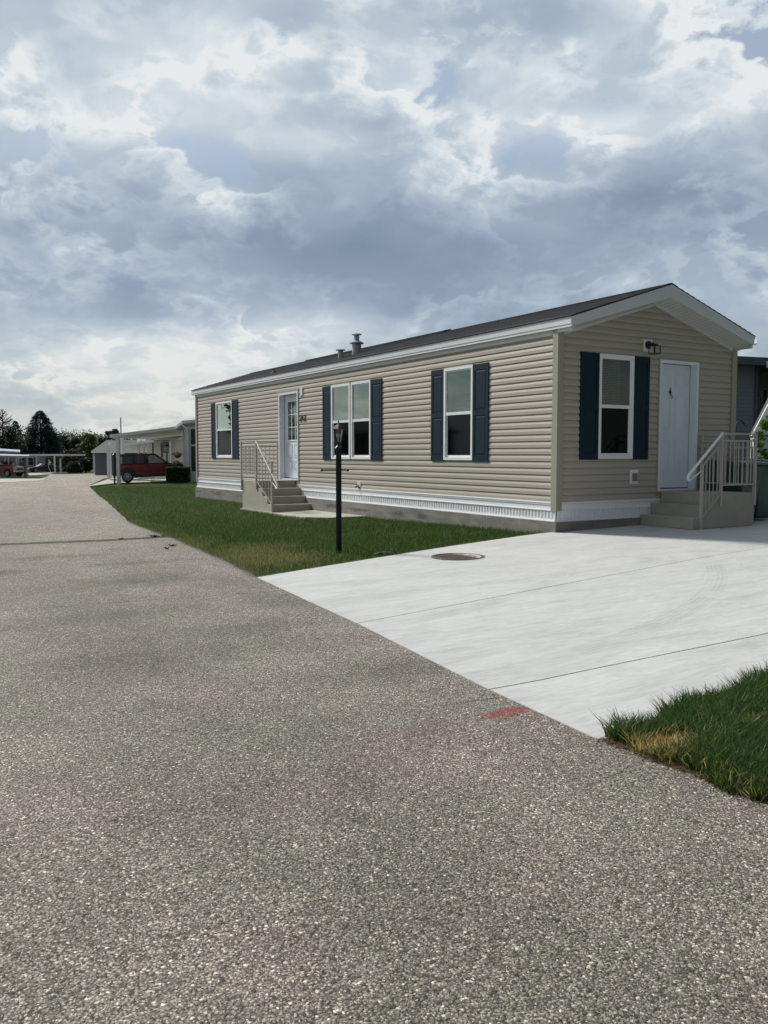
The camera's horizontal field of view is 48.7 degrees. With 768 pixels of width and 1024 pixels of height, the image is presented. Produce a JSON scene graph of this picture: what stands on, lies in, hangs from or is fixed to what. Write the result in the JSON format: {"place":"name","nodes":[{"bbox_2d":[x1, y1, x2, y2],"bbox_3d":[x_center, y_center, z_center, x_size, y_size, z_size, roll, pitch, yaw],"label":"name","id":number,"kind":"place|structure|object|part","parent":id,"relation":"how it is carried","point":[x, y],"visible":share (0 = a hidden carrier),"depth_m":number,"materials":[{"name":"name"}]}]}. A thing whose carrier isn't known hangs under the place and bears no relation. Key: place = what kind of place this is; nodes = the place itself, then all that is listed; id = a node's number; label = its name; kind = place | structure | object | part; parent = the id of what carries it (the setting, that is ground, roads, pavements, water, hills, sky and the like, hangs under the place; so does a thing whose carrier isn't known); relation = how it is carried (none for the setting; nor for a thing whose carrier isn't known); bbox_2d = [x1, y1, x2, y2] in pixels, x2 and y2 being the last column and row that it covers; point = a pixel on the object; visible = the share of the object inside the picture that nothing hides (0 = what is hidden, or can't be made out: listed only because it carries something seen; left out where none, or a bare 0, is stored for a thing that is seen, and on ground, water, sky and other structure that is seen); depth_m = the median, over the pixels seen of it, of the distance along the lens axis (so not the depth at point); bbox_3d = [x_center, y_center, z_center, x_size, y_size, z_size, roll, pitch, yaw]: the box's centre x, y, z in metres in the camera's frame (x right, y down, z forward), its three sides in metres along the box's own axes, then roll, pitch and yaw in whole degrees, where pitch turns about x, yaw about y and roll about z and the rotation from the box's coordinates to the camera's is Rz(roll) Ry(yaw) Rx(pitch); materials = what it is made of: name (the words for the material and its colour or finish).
{"place":"outdoors","nodes":[
{"label":"outdoors","id":0,"kind":"place"},
{"bbox_2d":[0,479,43,482],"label":"neighbour driveway","id":1,"kind":"structure","parent":0,"point":[11,480],"depth_m":65.04,"materials":[{"name":"concrete"}]},
{"bbox_2d":[28,472,53,475],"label":"neighbour driveway","id":2,"kind":"structure","parent":0,"point":[33,474],"depth_m":121.27,"materials":[{"name":"concrete"}]},
{"bbox_2d":[28,463,59,472],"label":"parked car","id":3,"kind":"object","parent":2,"relation":"on","point":[40,467],"visible":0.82,"depth_m":127.94,"materials":[{"name":"black paint"}]},
{"bbox_2d":[88,478,165,486],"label":"neighbour driveway","id":4,"kind":"structure","parent":0,"point":[106,482],"depth_m":51.15,"materials":[{"name":"concrete"}]},
{"bbox_2d":[106,437,182,478],"bbox_3d":[-17.403,-4.023,63.555,9.064,3.152,6.824,1,4,19],"label":"carport","id":5,"kind":"object","parent":4,"relation":"on","point":[142,444],"visible":0.52,"depth_m":60.77,"materials":[{"name":"white metal"}]},
{"bbox_2d":[109,427,182,483],"bbox_3d":[-13.662,-3.225,48.906,5.544,3.165,6.596,0,4,5],"label":"carport","id":6,"kind":"object","parent":4,"relation":"on","point":[159,433],"visible":0.88,"depth_m":46.48,"materials":[{"name":"white metal"}]},
{"bbox_2d":[113,454,182,482],"bbox_3d":[-13.539,-2.598,49.136,4.136,1.634,1.983,-3,5,-15],"label":"parked car","id":7,"kind":"object","parent":4,"relation":"on","point":[132,466],"visible":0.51,"depth_m":48.20,"materials":[{"name":"red paint"}]},
{"bbox_3d":[-14.666,-2.938,47.978,0.865,0.399,0.086,-3,5,-15],"label":"quarter window","id":8,"kind":"part","parent":7,"relation":"part of","materials":[{"name":"black glass"}]},
{"bbox_3d":[-13.859,-2.690,48.216,0.639,1.183,0.117,-3,5,-15],"label":"rear door","id":9,"kind":"part","parent":7,"relation":"part of","materials":[{"name":"red paint"}]},
{"bbox_3d":[-13.023,-2.731,48.438,1.203,1.173,0.129,-3,5,-15],"label":"front door","id":10,"kind":"part","parent":7,"relation":"part of","materials":[{"name":"red paint"}]},
{"bbox_2d":[148,534,166,536],"bbox_3d":[-3.691,0.382,13.748,0.294,0.028,0.310,4,5,44],"label":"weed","id":11,"kind":"object","parent":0,"point":[155,535],"visible":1,"depth_m":13.74,"materials":[{"name":"green plant"}]},
{"bbox_2d":[0,470,546,576],"bbox_3d":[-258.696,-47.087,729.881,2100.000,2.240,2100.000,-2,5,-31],"label":"ground","id":12,"kind":"structure","parent":0,"point":[157,482],"depth_m":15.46,"materials":[{"name":"green plant"}]},
{"bbox_2d":[0,449,19,475],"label":"grey home","id":13,"kind":"object","parent":12,"relation":"on","point":[12,459],"visible":0.49,"depth_m":102.15,"materials":[{"name":"grey"}]},
{"bbox_2d":[0,461,23,476],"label":"pickup truck","id":14,"kind":"object","parent":12,"relation":"on","point":[6,468],"visible":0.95,"depth_m":98.11,"materials":[{"name":"red paint"}]},
{"bbox_2d":[0,409,26,454],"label":"pine tree","id":15,"kind":"object","parent":12,"relation":"on","point":[11,442],"visible":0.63,"depth_m":154.20,"materials":[{"name":"green plant"}]},
{"bbox_2d":[0,454,28,476],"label":"carport","id":16,"kind":"object","parent":12,"relation":"on","point":[24,462],"visible":1,"depth_m":90.76,"materials":[{"name":"grey metal"}]},
{"bbox_2d":[5,421,29,453],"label":"pine tree","id":17,"kind":"object","parent":12,"relation":"on","point":[15,426],"visible":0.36,"depth_m":159.35,"materials":[{"name":"green plant"}]},
{"bbox_2d":[21,410,66,453],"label":"spruce tree","id":18,"kind":"object","parent":12,"relation":"on","point":[49,443],"visible":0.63,"depth_m":163.15,"materials":[{"name":"green plant"}]},
{"bbox_2d":[17,454,84,473],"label":"carport","id":19,"kind":"object","parent":12,"relation":"on","point":[33,460],"visible":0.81,"depth_m":136.97,"materials":[{"name":"grey metal"}]},
{"bbox_2d":[56,435,71,456],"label":"leafy tree","id":20,"kind":"object","parent":12,"relation":"on","point":[66,441],"visible":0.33,"depth_m":188.65,"materials":[{"name":"green plant"}]},
{"bbox_2d":[0,424,141,453],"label":"woodland","id":21,"kind":"object","parent":12,"relation":"on","point":[77,436],"visible":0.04,"depth_m":251.52,"materials":[{"name":"green plant"}]},
{"bbox_2d":[57,448,85,467],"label":"shrub","id":22,"kind":"object","parent":12,"relation":"on","point":[65,460],"visible":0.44,"depth_m":138.56,"materials":[{"name":"green plant"}]},
{"bbox_2d":[62,461,85,472],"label":"shrub","id":23,"kind":"object","parent":12,"relation":"on","point":[73,467],"visible":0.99,"depth_m":128.95,"materials":[{"name":"green plant"}]},
{"bbox_2d":[69,437,82,456],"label":"leafy tree","id":24,"kind":"object","parent":12,"relation":"on","point":[74,441],"visible":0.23,"depth_m":198.86,"materials":[{"name":"green plant"}]},
{"bbox_2d":[76,457,92,472],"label":"shrub","id":25,"kind":"object","parent":12,"relation":"on","point":[88,462],"visible":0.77,"depth_m":131.31,"materials":[{"name":"green plant"}]},
{"bbox_2d":[75,433,96,461],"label":"leafy tree","id":26,"kind":"object","parent":12,"relation":"on","point":[87,446],"visible":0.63,"depth_m":183.53,"materials":[{"name":"green plant"}]},
{"bbox_2d":[94,437,105,448],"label":"leafy tree","id":27,"kind":"object","parent":12,"relation":"on","point":[101,440],"visible":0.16,"depth_m":188.31,"materials":[{"name":"green plant"}]},
{"bbox_2d":[104,430,111,439],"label":"leafy tree","id":28,"kind":"object","parent":12,"relation":"on","point":[107,433],"visible":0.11,"depth_m":168.98,"materials":[{"name":"green plant"}]},
{"bbox_2d":[112,453,115,484],"bbox_3d":[-14.676,-2.360,46.146,0.185,1.734,0.185,3,5,36],"label":"yard lamp","id":29,"kind":"object","parent":12,"relation":"on","point":[114,454],"visible":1,"depth_m":46.10,"materials":[{"name":"black metal"}]},
{"bbox_2d":[110,429,118,439],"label":"leafy tree","id":30,"kind":"object","parent":12,"relation":"on","point":[114,431],"visible":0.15,"depth_m":158.90,"materials":[{"name":"green plant"}]},
{"bbox_2d":[91,440,151,474],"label":"blue house","id":31,"kind":"structure","parent":12,"relation":"on","point":[99,452],"depth_m":107.29,"materials":[{"name":"stone"}]},
{"bbox_2d":[147,435,182,478],"bbox_3d":[-14.094,-4.072,59.129,4.465,3.845,10.412,-1,4,-11],"label":"cream home","id":32,"kind":"object","parent":12,"relation":"on","point":[158,446],"visible":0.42,"depth_m":56.88,"materials":[{"name":"beige"}]},
{"bbox_2d":[163,442,169,460],"bbox_3d":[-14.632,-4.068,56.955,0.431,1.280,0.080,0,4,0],"label":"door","id":33,"kind":"structure","parent":32,"relation":"in","point":[164,443],"depth_m":56.92,"materials":[{"name":"white"}]},
{"bbox_2d":[164,444,169,461],"bbox_3d":[-12.771,-2.945,49.915,0.360,2.177,0.360,-2,5,-31],"label":"lamp post","id":34,"kind":"object","parent":12,"relation":"on","point":[166,448],"visible":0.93,"depth_m":49.78,"materials":[{"name":"black metal"}]},
{"bbox_2d":[165,466,190,482],"bbox_3d":[-10.546,-1.923,43.461,1.146,0.862,0.995,0,4,0],"label":"hedge","id":35,"kind":"object","parent":12,"relation":"on","point":[178,474],"visible":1,"depth_m":43.02,"materials":[{"name":"green plant"}]},
{"bbox_2d":[175,420,195,481],"bbox_3d":[-8.404,-3.304,47.355,5.524,3.685,7.060,0,4,0],"label":"sunroom home","id":36,"kind":"object","parent":12,"relation":"on","point":[189,444],"visible":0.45,"depth_m":44.81,"materials":[{"name":"white metal"}]},
{"bbox_2d":[171,460,182,465],"bbox_3d":[-11.019,-2.575,45.130,0.623,0.373,0.380,0,4,5],"label":"flower basket","id":37,"kind":"object","parent":36,"relation":"hanging from","point":[177,463],"visible":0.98,"depth_m":45.08,"materials":[{"name":"brown paint"}]},
{"bbox_2d":[172,451,182,457],"bbox_3d":[-10.995,-3.057,45.097,0.614,0.379,0.380,0,4,5],"label":"flower basket","id":38,"kind":"object","parent":36,"relation":"hanging from","point":[177,455],"visible":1,"depth_m":45.04,"materials":[{"name":"brown paint"}]},
{"bbox_2d":[191,429,195,470],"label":"window","id":39,"kind":"structure","parent":36,"relation":"in","point":[193,439],"depth_m":44.80,"materials":[{"name":"black glass"}]},
{"bbox_2d":[240,440,310,511],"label":"entry steps","id":40,"kind":"structure","parent":12,"relation":"on","point":[272,494],"depth_m":19.67,"materials":[{"name":"beige concrete"}]},
{"bbox_2d":[320,419,348,552],"bbox_3d":[-0.625,-0.313,10.855,0.352,1.737,0.156,1,4,16],"label":"lamp post","id":41,"kind":"object","parent":12,"relation":"on","point":[337,427],"visible":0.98,"depth_m":10.82,"materials":[{"name":"black metal"}]},
{"bbox_2d":[375,551,395,554],"bbox_3d":[0.036,0.503,10.389,0.301,0.028,0.295,1,4,20],"label":"weed","id":42,"kind":"object","parent":12,"relation":"on","point":[384,552],"visible":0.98,"depth_m":10.37,"materials":[{"name":"green plant"}]},
{"bbox_2d":[191,283,757,532],"bbox_3d":[0.156,-1.978,20.328,4.269,4.409,16.649,-2,5,-31],"label":"mobile home","id":43,"kind":"object","parent":12,"relation":"on","point":[605,412],"visible":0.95,"depth_m":14.08,"materials":[{"name":"beige plastic"}]},
{"bbox_2d":[215,400,231,457],"bbox_3d":[-4.532,-2.333,24.084,0.054,1.590,1.260,-2,5,-31],"label":"window","id":44,"kind":"structure","parent":43,"relation":"in","point":[223,409],"depth_m":24.12,"materials":[{"name":"white plastic"}]},
{"bbox_2d":[278,391,297,479],"bbox_3d":[-2.235,-1.829,20.462,0.187,2.107,1.100,-2,5,-31],"label":"door","id":45,"kind":"structure","parent":43,"relation":"in","point":[288,404],"depth_m":20.70,"materials":[{"name":"white plastic"}]},
{"bbox_2d":[331,383,350,458],"bbox_3d":[-0.797,-1.937,18.220,0.334,1.590,0.845,-2,5,-31],"label":"window","id":46,"kind":"structure","parent":43,"relation":"in","point":[337,391],"depth_m":18.43,"materials":[{"name":"white plastic"}]},
{"bbox_2d":[351,380,369,458],"bbox_3d":[-0.344,-1.886,17.476,0.334,1.590,0.810,-2,5,-31],"label":"window","id":47,"kind":"structure","parent":43,"relation":"in","point":[360,425],"depth_m":17.65,"materials":[{"name":"white plastic"}]},
{"bbox_2d":[443,365,472,459],"bbox_3d":[1.402,-1.693,14.609,0.334,1.590,0.831,-2,5,-31],"label":"window","id":48,"kind":"structure","parent":43,"relation":"in","point":[457,426],"depth_m":14.63,"materials":[{"name":"white plastic"}]},
{"bbox_2d":[598,353,634,458],"bbox_3d":[3.496,-1.627,13.192,0.745,1.590,0.334,-2,5,-31],"label":"window","id":49,"kind":"structure","parent":43,"relation":"in","point":[615,438],"depth_m":13.14,"materials":[{"name":"white plastic"}]},
{"bbox_2d":[658,359,698,490],"bbox_3d":[4.759,-1.405,13.892,0.930,2.107,0.187,-2,5,-31],"label":"door","id":50,"kind":"structure","parent":43,"relation":"in","point":[679,384],"depth_m":13.99,"materials":[{"name":"white metal"}]},
{"bbox_2d":[735,420,746,457],"bbox_3d":[7.555,-0.979,17.975,0.262,1.951,0.028,0,4,0],"label":"garden hook","id":51,"kind":"object","parent":12,"relation":"on","point":[735,432],"visible":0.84,"depth_m":17.92,"materials":[{"name":"black metal"}]},
{"bbox_2d":[735,446,752,458],"bbox_3d":[7.204,-0.669,17.194,0.441,1.313,0.241,0,4,0],"label":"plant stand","id":52,"kind":"object","parent":12,"relation":"on","point":[746,447],"visible":0.14,"depth_m":17.03,"materials":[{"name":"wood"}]},
{"bbox_2d":[735,458,767,461],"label":"wheeled bin","id":53,"kind":"object","parent":12,"relation":"on","point":[766,460],"depth_m":14.96,"materials":[{"name":"green plastic"}]},
{"bbox_2d":[736,356,767,457],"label":"neighbour house","id":54,"kind":"structure","parent":12,"relation":"on","point":[752,387],"depth_m":21.98,"materials":[{"name":"grey stone"}]},
{"bbox_2d":[757,388,767,418],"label":"window","id":55,"kind":"structure","parent":54,"relation":"in","point":[762,392],"depth_m":23.36,"materials":[{"name":"glass"}]},
{"bbox_2d":[749,398,767,458],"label":"garden shed","id":56,"kind":"structure","parent":12,"relation":"on","point":[762,415],"depth_m":17.44,"materials":[{"name":"white plastic"}]},
{"bbox_2d":[752,415,767,458],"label":"climbing plant","id":57,"kind":"object","parent":12,"relation":"on","point":[763,423],"visible":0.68,"depth_m":16.71,"materials":[{"name":"green plant"}]},
{"bbox_2d":[240,508,366,518],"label":"path","id":58,"kind":"structure","parent":0,"point":[314,514],"depth_m":18.13,"materials":[{"name":"concrete"}]},
{"bbox_2d":[0,473,767,1023],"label":"road","id":59,"kind":"structure","parent":0,"point":[230,793],"depth_m":2.88,"materials":[{"name":"grey asphalt"}]},
{"bbox_2d":[125,521,258,576],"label":"dead grass litter","id":60,"kind":"object","parent":59,"relation":"on","point":[211,554],"visible":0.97,"depth_m":11.15,"materials":[{"name":"brown plant"}]},
{"bbox_2d":[593,736,767,802],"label":"dead grass litter","id":61,"kind":"object","parent":59,"relation":"on","point":[610,742],"visible":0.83,"depth_m":3.53,"materials":[{"name":"brown plant"}]},
{"bbox_2d":[0,0,767,439],"label":"sky","id":62,"kind":"structure","parent":0,"point":[194,194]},
{"bbox_2d":[257,517,767,622],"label":"driveway","id":63,"kind":"structure","parent":0,"point":[365,590],"depth_m":9.13,"materials":[{"name":"concrete"}]},
{"bbox_2d":[259,532,545,576],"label":"dead grass litter","id":64,"kind":"object","parent":63,"relation":"on","point":[393,554],"visible":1,"depth_m":10.30,"materials":[{"name":"brown plant"}]},
{"bbox_2d":[431,553,484,559],"bbox_3d":[0.880,0.535,10.017,0.644,0.031,0.644,-2,5,-31],"label":"manhole cover","id":65,"kind":"object","parent":63,"relation":"on","point":[450,556],"visible":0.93,"depth_m":9.98,"materials":[{"name":"metal"}]},
{"bbox_2d":[640,432,757,529],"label":"entry steps","id":66,"kind":"structure","parent":63,"relation":"on","point":[701,508],"depth_m":13.06,"materials":[{"name":"beige concrete"}]},
{"bbox_2d":[708,460,765,511],"bbox_3d":[5.799,-0.352,14.095,0.608,1.026,0.802,-3,5,-34],"label":"wheeled bin","id":67,"kind":"object","parent":63,"relation":"on","point":[741,488],"visible":0.4,"depth_m":13.83,"materials":[{"name":"green plastic"}]},
{"bbox_2d":[739,460,767,517],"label":"wheeled bin","id":68,"kind":"object","parent":63,"relation":"on","point":[761,508],"visible":0.17,"depth_m":14.20,"materials":[{"name":"green plastic"}]},
{"bbox_2d":[358,547,767,689],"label":"driveway","id":69,"kind":"structure","parent":0,"point":[545,633],"depth_m":6.28,"materials":[{"name":"concrete"}]},
{"bbox_2d":[491,634,767,740],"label":"driveway","id":70,"kind":"structure","parent":0,"point":[569,700],"depth_m":4.66,"materials":[{"name":"concrete"}]},
{"bbox_2d":[588,659,767,802],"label":"grass","id":71,"kind":"structure","parent":0,"point":[719,737],"depth_m":3.73,"materials":[{"name":"green plant"}]}
]}

